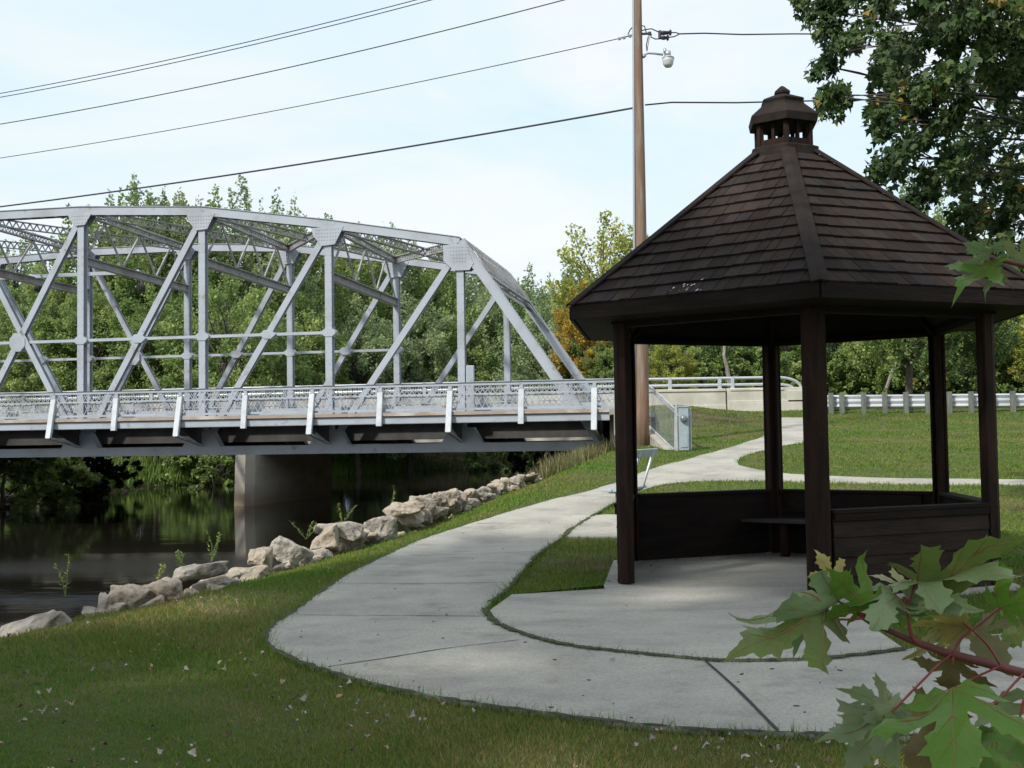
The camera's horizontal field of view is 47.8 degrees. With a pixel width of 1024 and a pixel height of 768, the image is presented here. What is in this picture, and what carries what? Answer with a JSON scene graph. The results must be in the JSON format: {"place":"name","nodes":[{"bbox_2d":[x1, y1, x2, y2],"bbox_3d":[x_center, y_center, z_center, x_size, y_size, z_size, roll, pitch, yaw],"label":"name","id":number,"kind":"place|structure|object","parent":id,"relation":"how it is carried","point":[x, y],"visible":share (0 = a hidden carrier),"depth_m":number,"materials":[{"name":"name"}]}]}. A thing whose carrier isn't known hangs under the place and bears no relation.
{"place":"outdoors","nodes":[
{"label":"outdoors","id":0,"kind":"place"},
{"bbox_2d":[0,467,526,629],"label":"water","id":1,"kind":"structure","parent":0,"point":[138,537],"depth_m":38.42,"materials":[{"name":"black liquid"}]},
{"bbox_2d":[0,404,1023,767],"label":"ground","id":2,"kind":"structure","parent":0,"point":[130,752],"depth_m":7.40,"materials":[{"name":"green plant"}]},
{"bbox_2d":[0,233,69,402],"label":"leafy tree","id":3,"kind":"object","parent":2,"relation":"on","point":[16,284],"visible":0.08,"depth_m":90.03,"materials":[{"name":"green plant"}]},
{"bbox_2d":[0,448,70,512],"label":"riverside bush","id":4,"kind":"object","parent":2,"relation":"on","point":[23,499],"visible":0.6,"depth_m":49.32,"materials":[{"name":"green plant"}]},
{"bbox_2d":[0,610,72,637],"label":"boulder","id":5,"kind":"object","parent":2,"relation":"on","point":[49,619],"visible":0.57,"depth_m":12.10,"materials":[{"name":"grey stone"}]},
{"bbox_2d":[0,487,81,507],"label":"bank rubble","id":6,"kind":"object","parent":2,"relation":"on","point":[76,495],"visible":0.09,"depth_m":54.83,"materials":[{"name":"grey stone"}]},
{"bbox_2d":[0,457,102,509],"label":"riverside bush","id":7,"kind":"object","parent":2,"relation":"on","point":[77,472],"visible":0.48,"depth_m":51.76,"materials":[{"name":"green plant"}]},
{"bbox_2d":[0,263,114,402],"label":"leafy tree","id":8,"kind":"object","parent":2,"relation":"on","point":[17,384],"visible":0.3,"depth_m":79.96,"materials":[{"name":"green plant"}]},
{"bbox_2d":[59,456,123,496],"bbox_3d":[-23.494,4.834,61.817,4.922,3.821,5.060,-1,-3,-1],"label":"riverside bush","id":9,"kind":"object","parent":2,"relation":"on","point":[109,472],"visible":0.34,"depth_m":61.75,"materials":[{"name":"green plant"}]},
{"bbox_2d":[33,277,155,402],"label":"leafy tree","id":10,"kind":"object","parent":2,"relation":"on","point":[107,315],"visible":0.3,"depth_m":78.64,"materials":[{"name":"green plant"}]},
{"bbox_2d":[72,456,143,496],"bbox_3d":[-22.570,5.408,63.853,4.469,3.698,3.842,0,-3,-23],"label":"riverside bush","id":11,"kind":"object","parent":2,"relation":"on","point":[120,484],"visible":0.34,"depth_m":63.88,"materials":[{"name":"green plant"}]},
{"bbox_2d":[24,183,192,393],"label":"leafy tree","id":12,"kind":"object","parent":2,"relation":"on","point":[95,226],"visible":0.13,"depth_m":84.14,"materials":[{"name":"green plant"}]},
{"bbox_2d":[107,583,149,609],"bbox_3d":[-4.568,2.555,13.680,0.436,0.367,0.363,4,0,15],"label":"boulder","id":13,"kind":"object","parent":2,"relation":"on","point":[132,595],"visible":0.66,"depth_m":13.59,"materials":[{"name":"stone"}]},
{"bbox_2d":[93,282,218,463],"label":"leafy tree","id":14,"kind":"object","parent":2,"relation":"on","point":[170,315],"visible":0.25,"depth_m":77.88,"materials":[{"name":"green plant"}]},
{"bbox_2d":[99,174,216,370],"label":"leafy tree","id":15,"kind":"object","parent":2,"relation":"on","point":[150,200],"visible":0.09,"depth_m":86.82,"materials":[{"name":"green plant"}]},
{"bbox_2d":[142,578,184,600],"bbox_3d":[-4.258,2.580,14.218,0.628,0.393,0.536,3,-5,9],"label":"boulder","id":16,"kind":"object","parent":2,"relation":"on","point":[167,588],"visible":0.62,"depth_m":13.99,"materials":[{"name":"stone"}]},
{"bbox_2d":[158,455,234,489],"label":"riverside bush","id":17,"kind":"object","parent":2,"relation":"on","point":[206,461],"visible":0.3,"depth_m":73.22,"materials":[{"name":"green plant"}]},
{"bbox_2d":[136,184,260,378],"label":"leafy tree","id":18,"kind":"object","parent":2,"relation":"on","point":[214,204],"visible":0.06,"depth_m":89.00,"materials":[{"name":"green plant"}]},
{"bbox_2d":[190,571,240,592],"bbox_3d":[-4.030,2.755,15.582,0.666,0.390,0.498,-1,4,1],"label":"boulder","id":19,"kind":"object","parent":2,"relation":"on","point":[219,579],"visible":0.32,"depth_m":15.57,"materials":[{"name":"stone"}]},
{"bbox_2d":[171,561,228,582],"bbox_3d":[-4.081,2.463,15.188,0.739,0.272,0.564,-5,2,1],"label":"boulder","id":20,"kind":"object","parent":19,"relation":"on","point":[191,572],"visible":0.95,"depth_m":14.98,"materials":[{"name":"grey stone"}]},
{"bbox_2d":[142,273,314,479],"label":"leafy tree","id":21,"kind":"object","parent":2,"relation":"on","point":[271,363],"visible":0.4,"depth_m":76.42,"materials":[{"name":"green plant"}]},
{"bbox_2d":[227,564,269,581],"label":"boulder","id":22,"kind":"object","parent":2,"relation":"on","point":[247,572],"visible":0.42,"depth_m":16.38,"materials":[{"name":"stone"}]},
{"bbox_2d":[193,174,324,398],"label":"leafy tree","id":23,"kind":"object","parent":2,"relation":"on","point":[274,265],"visible":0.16,"depth_m":90.07,"materials":[{"name":"green plant"}]},
{"bbox_2d":[248,546,272,570],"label":"boulder","id":24,"kind":"object","parent":2,"relation":"on","point":[260,556],"visible":0.79,"depth_m":16.99,"materials":[{"name":"stone"}]},
{"bbox_2d":[0,452,532,503],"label":"bank grass","id":25,"kind":"structure","parent":2,"relation":"on","point":[154,470],"depth_m":80.78,"materials":[{"name":"green plant"}]},
{"bbox_2d":[216,276,355,397],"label":"leafy tree","id":26,"kind":"object","parent":2,"relation":"on","point":[316,343],"visible":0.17,"depth_m":86.43,"materials":[{"name":"green plant"}]},
{"bbox_2d":[270,536,313,566],"bbox_3d":[-3.432,2.619,17.946,0.674,0.378,0.468,28,-6,-6],"label":"boulder","id":27,"kind":"object","parent":2,"relation":"on","point":[295,553],"visible":0.8,"depth_m":17.77,"materials":[{"name":"grey stone"}]},
{"bbox_2d":[238,199,351,370],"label":"leafy tree","id":28,"kind":"object","parent":2,"relation":"on","point":[341,301],"visible":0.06,"depth_m":97.35,"materials":[{"name":"green plant"}]},
{"bbox_2d":[311,547,332,558],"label":"boulder","id":29,"kind":"object","parent":2,"relation":"on","point":[323,551],"visible":0.38,"depth_m":18.59,"materials":[{"name":"grey stone"}]},
{"bbox_2d":[310,525,339,550],"bbox_3d":[-3.067,2.528,18.944,0.463,0.424,0.413,-1,1,-3],"label":"boulder","id":30,"kind":"object","parent":29,"relation":"on","point":[327,538],"visible":0.96,"depth_m":18.81,"materials":[{"name":"stone"}]},
{"bbox_2d":[0,206,655,457],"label":"truss bridge","id":31,"kind":"structure","parent":2,"relation":"on","point":[466,423],"depth_m":40.25,"materials":[{"name":"paint"}]},
{"bbox_2d":[274,212,392,376],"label":"leafy tree","id":32,"kind":"object","parent":2,"relation":"on","point":[381,305],"visible":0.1,"depth_m":102.06,"materials":[{"name":"green plant"}]},
{"bbox_2d":[339,530,368,551],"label":"boulder","id":33,"kind":"object","parent":2,"relation":"on","point":[356,543],"visible":0.2,"depth_m":19.41,"materials":[{"name":"stone"}]},
{"bbox_2d":[313,521,364,540],"bbox_3d":[-2.909,2.440,19.394,0.851,0.284,0.587,3,2,1],"label":"boulder","id":34,"kind":"object","parent":33,"relation":"on","point":[351,530],"visible":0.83,"depth_m":19.18,"materials":[{"name":"grey stone"}]},
{"bbox_2d":[311,293,412,474],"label":"leafy tree","id":35,"kind":"object","parent":2,"relation":"on","point":[359,360],"visible":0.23,"depth_m":93.42,"materials":[{"name":"green plant"}]},
{"bbox_2d":[364,514,399,541],"bbox_3d":[-2.338,2.539,20.414,0.694,0.444,0.527,-6,2,-13],"label":"boulder","id":36,"kind":"object","parent":2,"relation":"on","point":[385,527],"visible":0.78,"depth_m":20.20,"materials":[{"name":"grey stone"}]},
{"bbox_2d":[340,222,431,393],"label":"leafy tree","id":37,"kind":"object","parent":2,"relation":"on","point":[405,281],"visible":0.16,"depth_m":106.91,"materials":[{"name":"green plant"}]},
{"bbox_2d":[0,376,802,505],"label":"road bridge","id":38,"kind":"structure","parent":2,"relation":"on","point":[266,479],"depth_m":52.13,"materials":[{"name":"concrete"}]},
{"bbox_2d":[396,512,424,526],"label":"boulder","id":39,"kind":"object","parent":2,"relation":"on","point":[414,520],"visible":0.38,"depth_m":21.65,"materials":[{"name":"stone"}]},
{"bbox_2d":[382,501,421,517],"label":"boulder","id":40,"kind":"object","parent":39,"relation":"on","point":[396,509],"visible":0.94,"depth_m":21.27,"materials":[{"name":"stone"}]},
{"bbox_2d":[350,286,480,471],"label":"leafy tree","id":41,"kind":"object","parent":2,"relation":"on","point":[416,356],"visible":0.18,"depth_m":98.14,"materials":[{"name":"green plant"}]},
{"bbox_2d":[366,239,476,388],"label":"leafy tree","id":42,"kind":"object","parent":2,"relation":"on","point":[423,286],"visible":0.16,"depth_m":110.23,"materials":[{"name":"green plant"}]},
{"bbox_2d":[422,509,432,524],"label":"boulder","id":43,"kind":"object","parent":2,"relation":"on","point":[428,513],"visible":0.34,"depth_m":22.23,"materials":[{"name":"stone"}]},
{"bbox_2d":[409,495,434,513],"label":"boulder","id":44,"kind":"object","parent":43,"relation":"on","point":[429,505],"visible":0.67,"depth_m":22.27,"materials":[{"name":"grey stone"}]},
{"bbox_2d":[417,249,493,364],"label":"leafy tree","id":45,"kind":"object","parent":2,"relation":"on","point":[472,284],"visible":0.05,"depth_m":116.56,"materials":[{"name":"green plant"}]},
{"bbox_2d":[407,299,510,469],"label":"leafy tree","id":46,"kind":"object","parent":2,"relation":"on","point":[452,343],"visible":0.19,"depth_m":102.45,"materials":[{"name":"green plant"}]},
{"bbox_2d":[457,262,543,466],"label":"leafy tree","id":47,"kind":"object","parent":2,"relation":"on","point":[496,309],"visible":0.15,"depth_m":102.80,"materials":[{"name":"green plant"}]},
{"bbox_2d":[466,451,538,471],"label":"riverside bush","id":48,"kind":"object","parent":2,"relation":"on","point":[475,466],"visible":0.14,"depth_m":99.72,"materials":[{"name":"green plant"}]},
{"bbox_2d":[479,290,558,470],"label":"leafy tree","id":49,"kind":"object","parent":2,"relation":"on","point":[495,363],"visible":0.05,"depth_m":90.13,"materials":[{"name":"green plant"}]},
{"bbox_2d":[507,451,552,474],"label":"riverside bush","id":50,"kind":"object","parent":2,"relation":"on","point":[520,463],"visible":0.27,"depth_m":59.35,"materials":[{"name":"green plant"}]},
{"bbox_2d":[489,297,582,392],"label":"leafy tree","id":51,"kind":"object","parent":2,"relation":"on","point":[525,363],"visible":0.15,"depth_m":73.11,"materials":[{"name":"green plant"}]},
{"bbox_2d":[527,256,599,379],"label":"leafy tree","id":52,"kind":"object","parent":2,"relation":"on","point":[542,297],"visible":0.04,"depth_m":77.98,"materials":[{"name":"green plant"}]},
{"bbox_2d":[526,434,614,478],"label":"tall grass","id":53,"kind":"structure","parent":2,"relation":"on","point":[550,468],"depth_m":32.95,"materials":[{"name":"plant"}]},
{"bbox_2d":[546,277,613,390],"bbox_3d":[4.386,-1.868,64.193,5.569,8.364,5.515,0,-3,-8],"label":"leafy tree","id":54,"kind":"object","parent":2,"relation":"on","point":[564,323],"visible":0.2,"depth_m":63.25,"materials":[{"name":"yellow plant"}]},
{"bbox_2d":[550,342,613,390],"bbox_3d":[4.833,-0.005,64.117,6.074,5.255,5.223,-2,-3,16],"label":"woodland bush","id":55,"kind":"object","parent":2,"relation":"on","point":[575,352],"visible":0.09,"depth_m":63.20,"materials":[{"name":"green plant"}]},
{"bbox_2d":[563,514,616,537],"bbox_3d":[1.544,2.325,18.591,1.250,0.301,2.333,-1,-3,7],"label":"bench pad","id":56,"kind":"object","parent":2,"relation":"on","point":[601,526],"visible":0.43,"depth_m":18.27,"materials":[{"name":"concrete"}]},
{"bbox_2d":[542,209,649,356],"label":"leafy tree","id":57,"kind":"object","parent":2,"relation":"on","point":[623,247],"visible":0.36,"depth_m":65.14,"materials":[{"name":"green plant"}]},
{"bbox_2d":[582,341,613,389],"bbox_3d":[5.503,-0.545,62.148,3.587,5.159,3.578,-1,-3,-1],"label":"leafy tree","id":58,"kind":"object","parent":2,"relation":"on","point":[599,372],"visible":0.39,"depth_m":61.38,"materials":[{"name":"green plant"}]},
{"bbox_2d":[601,448,657,502],"bbox_3d":[2.212,1.822,21.440,0.662,1.230,1.857,-2,-3,19],"label":"park bench","id":59,"kind":"object","parent":2,"relation":"on","point":[651,452],"visible":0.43,"depth_m":21.51,"materials":[{"name":"silver metal"}]},
{"bbox_2d":[618,0,679,445],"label":"utility pole","id":60,"kind":"object","parent":2,"relation":"on","point":[641,350],"visible":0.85,"depth_m":33.59,"materials":[{"name":"brown wood"}]},
{"bbox_2d":[0,0,415,93],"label":"overhead wire","id":61,"kind":"object","parent":60,"relation":"attached to","point":[217,48],"visible":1,"depth_m":39.88,"materials":[{"name":"black metal"}]},
{"bbox_2d":[0,0,430,97],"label":"overhead wire","id":62,"kind":"object","parent":60,"relation":"attached to","point":[223,51],"visible":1,"depth_m":39.76,"materials":[{"name":"black metal"}]},
{"bbox_2d":[2,38,617,157],"bbox_3d":[-19.733,-8.937,43.917,50.020,0.828,0.026,-2,-3,24],"label":"overhead wire","id":63,"kind":"object","parent":60,"relation":"attached to","point":[325,100],"visible":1,"depth_m":37.81,"materials":[{"name":"black metal"}]},
{"bbox_2d":[0,107,632,206],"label":"overhead wire","id":64,"kind":"object","parent":60,"relation":"attached to","point":[331,158],"visible":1,"depth_m":37.80,"materials":[{"name":"black metal"}]},
{"bbox_2d":[642,48,673,67],"bbox_3d":[4.276,-9.556,33.868,0.965,0.551,0.368,-1,-3,0],"label":"street lamp","id":65,"kind":"object","parent":60,"relation":"attached to","point":[668,59],"visible":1,"depth_m":33.79,"materials":[{"name":"metal"}]},
{"bbox_2d":[680,33,891,34],"bbox_3d":[10.951,-10.781,35.309,12.246,0.870,0.077,0,-3,-11],"label":"overhead wire","id":66,"kind":"object","parent":60,"relation":"attached to","point":[754,34],"visible":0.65,"depth_m":34.62,"materials":[{"name":"black metal"}]},
{"bbox_2d":[645,96,1023,105],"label":"overhead wire","id":67,"kind":"object","parent":60,"relation":"attached to","point":[727,102],"visible":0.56,"depth_m":34.22,"materials":[{"name":"black metal"}]},
{"bbox_2d":[649,428,670,449],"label":"stair wall","id":68,"kind":"structure","parent":2,"relation":"on","point":[655,440],"depth_m":32.79,"materials":[{"name":"concrete"}]},
{"bbox_2d":[649,385,675,450],"bbox_3d":[4.197,0.916,33.541,0.166,2.623,4.226,0,-3,-8],"label":"chain link fence","id":69,"kind":"object","parent":68,"relation":"on","point":[674,424],"visible":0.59,"depth_m":32.63,"materials":[{"name":"metal"}]},
{"bbox_2d":[648,345,699,389],"bbox_3d":[8.528,-0.611,62.099,3.270,4.959,3.302,-1,-3,12],"label":"leafy tree","id":70,"kind":"object","parent":2,"relation":"on","point":[658,354],"visible":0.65,"depth_m":61.56,"materials":[{"name":"green plant"}]},
{"bbox_2d":[674,403,691,450],"bbox_3d":[4.651,1.264,31.221,0.471,1.501,0.335,-1,-3,0],"label":"electric meter","id":71,"kind":"object","parent":2,"relation":"on","point":[682,415],"visible":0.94,"depth_m":31.17,"materials":[{"name":"grey metal"}]},
{"bbox_2d":[649,346,723,388],"bbox_3d":[9.648,0.119,64.274,4.674,4.703,5.436,-2,-3,25],"label":"woodland bush","id":72,"kind":"object","parent":2,"relation":"on","point":[701,364],"visible":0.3,"depth_m":62.80,"materials":[{"name":"green plant"}]},
{"bbox_2d":[698,346,761,388],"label":"leafy tree","id":73,"kind":"object","parent":2,"relation":"on","point":[707,352],"visible":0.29,"depth_m":65.13,"materials":[{"name":"green plant"}]},
{"bbox_2d":[700,357,762,388],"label":"woodland bush","id":74,"kind":"object","parent":2,"relation":"on","point":[734,367],"visible":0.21,"depth_m":62.89,"materials":[{"name":"green plant"}]},
{"bbox_2d":[490,552,1020,660],"bbox_3d":[2.308,2.124,11.753,4.785,0.120,7.207,-3,-3,35],"label":"apron","id":75,"kind":"object","parent":2,"relation":"on","point":[687,605],"visible":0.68,"depth_m":10.41,"materials":[{"name":"concrete"}]},
{"bbox_2d":[481,527,906,659],"bbox_3d":[0.600,2.084,13.000,2.706,0.111,10.452,0,-3,-10],"label":"weedy joint","id":76,"kind":"object","parent":75,"relation":"on","point":[487,612],"visible":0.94,"depth_m":8.35,"materials":[{"name":"green plant"}]},
{"bbox_2d":[566,86,1023,594],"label":"gazebo","id":77,"kind":"object","parent":75,"relation":"on","point":[771,245],"visible":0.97,"depth_m":11.86,"materials":[{"name":"brown wood"}]},
{"bbox_2d":[715,346,801,387],"bbox_3d":[13.780,0.013,63.381,4.570,4.599,5.316,2,-4,-45],"label":"woodland bush","id":78,"kind":"object","parent":2,"relation":"on","point":[743,364],"visible":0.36,"depth_m":62.22,"materials":[{"name":"green plant"}]},
{"bbox_2d":[744,345,801,386],"bbox_3d":[15.220,-1.423,65.103,4.488,6.741,4.444,-3,-4,42],"label":"leafy tree","id":79,"kind":"object","parent":2,"relation":"on","point":[797,347],"visible":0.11,"depth_m":64.17,"materials":[{"name":"green plant"}]},
{"bbox_2d":[785,342,867,393],"bbox_3d":[18.292,-2.248,66.251,5.889,8.470,5.874,-1,-3,8],"label":"leafy tree","id":80,"kind":"object","parent":2,"relation":"on","point":[829,347],"visible":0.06,"depth_m":64.20,"materials":[{"name":"green plant"}]},
{"bbox_2d":[799,366,863,394],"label":"woodland bush","id":81,"kind":"object","parent":2,"relation":"on","point":[839,387],"visible":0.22,"depth_m":63.27,"materials":[{"name":"green plant"}]},
{"bbox_2d":[827,358,883,394],"bbox_3d":[18.159,0.186,63.991,4.729,3.734,4.600,0,-3,-23],"label":"woodland bush","id":82,"kind":"object","parent":2,"relation":"on","point":[853,373],"visible":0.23,"depth_m":62.67,"materials":[{"name":"green plant"}]},
{"bbox_2d":[827,344,904,394],"bbox_3d":[19.287,-0.038,64.022,4.957,4.288,4.262,0,-3,-23],"label":"woodland bush","id":83,"kind":"object","parent":2,"relation":"on","point":[837,366],"visible":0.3,"depth_m":63.07,"materials":[{"name":"green plant"}]},
{"bbox_2d":[722,239,1023,767],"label":"young maple","id":84,"kind":"object","parent":2,"relation":"on","point":[949,735],"visible":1,"depth_m":1.22,"materials":[{"name":"green plant"}]},
{"bbox_2d":[830,339,917,394],"bbox_3d":[20.136,-2.181,64.195,5.413,8.131,5.361,0,-3,-21],"label":"leafy tree","id":85,"kind":"object","parent":2,"relation":"on","point":[878,379],"visible":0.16,"depth_m":62.96,"materials":[{"name":"green plant"}]},
{"bbox_2d":[842,177,963,410],"bbox_3d":[15.671,-3.417,46.142,5.471,9.562,5.401,-1,-3,7],"label":"leafy tree","id":86,"kind":"object","parent":2,"relation":"on","point":[896,348],"visible":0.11,"depth_m":45.73,"materials":[{"name":"green plant"}]},
{"bbox_2d":[788,0,1023,273],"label":"maple tree","id":87,"kind":"object","parent":2,"relation":"on","point":[947,34],"visible":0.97,"depth_m":16.18,"materials":[{"name":"green plant"}]},
{"bbox_2d":[861,360,952,394],"bbox_3d":[21.866,-0.023,63.890,5.056,4.374,4.347,-3,-3,39],"label":"woodland bush","id":88,"kind":"object","parent":2,"relation":"on","point":[916,385],"visible":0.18,"depth_m":62.85,"materials":[{"name":"green plant"}]},
{"bbox_2d":[827,391,1023,413],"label":"guardrail","id":89,"kind":"object","parent":2,"relation":"on","point":[906,401],"visible":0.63,"depth_m":44.46,"materials":[{"name":"metal"}]},
{"bbox_2d":[913,319,1022,393],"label":"leafy tree","id":90,"kind":"object","parent":2,"relation":"on","point":[1010,354],"visible":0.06,"depth_m":61.28,"materials":[{"name":"green plant"}]},
{"bbox_2d":[918,354,1023,393],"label":"woodland bush","id":91,"kind":"object","parent":2,"relation":"on","point":[1008,386],"visible":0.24,"depth_m":61.37,"materials":[{"name":"green plant"}]},
{"bbox_2d":[945,317,1021,393],"bbox_3d":[20.147,-2.689,50.146,3.727,7.791,3.947,-2,-3,23],"label":"leafy tree","id":92,"kind":"object","parent":2,"relation":"on","point":[969,345],"visible":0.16,"depth_m":49.51,"materials":[{"name":"green plant"}]},
{"bbox_2d":[998,237,1023,387],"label":"leafy tree","id":93,"kind":"object","parent":2,"relation":"on","point":[1010,363],"visible":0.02,"depth_m":63.00,"materials":[{"name":"green plant"}]},
{"bbox_2d":[1007,314,1023,391],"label":"leafy tree","id":94,"kind":"object","parent":2,"relation":"on","point":[1019,357],"visible":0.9,"depth_m":60.31,"materials":[{"name":"green plant"}]},
{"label":"boulder","id":95,"kind":"object","parent":2,"relation":"on","visible":0},
{"bbox_2d":[97,593,110,610],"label":"boulder","id":96,"kind":"object","parent":95,"relation":"on","point":[103,600],"visible":0.76,"depth_m":13.39,"materials":[{"name":"grey stone"}]},
{"bbox_3d":[-42.570,-4.427,53.786,0.408,14.798,0.407,-1,-3,0],"label":"utility pole","id":97,"kind":"object","parent":2,"relation":"on","visible":0},
{"bbox_2d":[0,0,563,124],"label":"overhead wire","id":98,"kind":"object","parent":97,"relation":"attached to","point":[291,66],"visible":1,"depth_m":38.57,"materials":[{"name":"black metal"}]},
{"bbox_2d":[0,0,1023,306],"label":"sky","id":99,"kind":"structure","parent":0,"point":[513,195],"materials":[{"name":"white"}]},
{"bbox_2d":[267,417,1023,742],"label":"path","id":100,"kind":"structure","parent":0,"point":[351,617],"depth_m":8.29,"materials":[{"name":"concrete"}]},
{"bbox_2d":[332,493,606,665],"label":"expansion joints","id":101,"kind":"object","parent":100,"relation":"on","point":[432,615],"visible":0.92,"depth_m":8.89,"materials":[{"name":"grey concrete"}]},
{"bbox_2d":[488,503,613,600],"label":"path edge soil","id":102,"kind":"structure","parent":100,"relation":"on","point":[517,576],"depth_m":14.25,"materials":[{"name":"brown soil"}]},
{"bbox_2d":[263,482,917,734],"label":"path edge soil","id":103,"kind":"structure","parent":100,"relation":"on","point":[453,698],"depth_m":6.97,"materials":[{"name":"brown soil"}]},
{"bbox_2d":[705,661,778,729],"bbox_3d":[1.376,1.867,7.034,0.035,0.001,1.880,-1,-3,-2],"label":"sealed joint","id":104,"kind":"object","parent":100,"relation":"on","point":[746,698],"visible":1,"depth_m":6.88,"materials":[{"name":"grey"}]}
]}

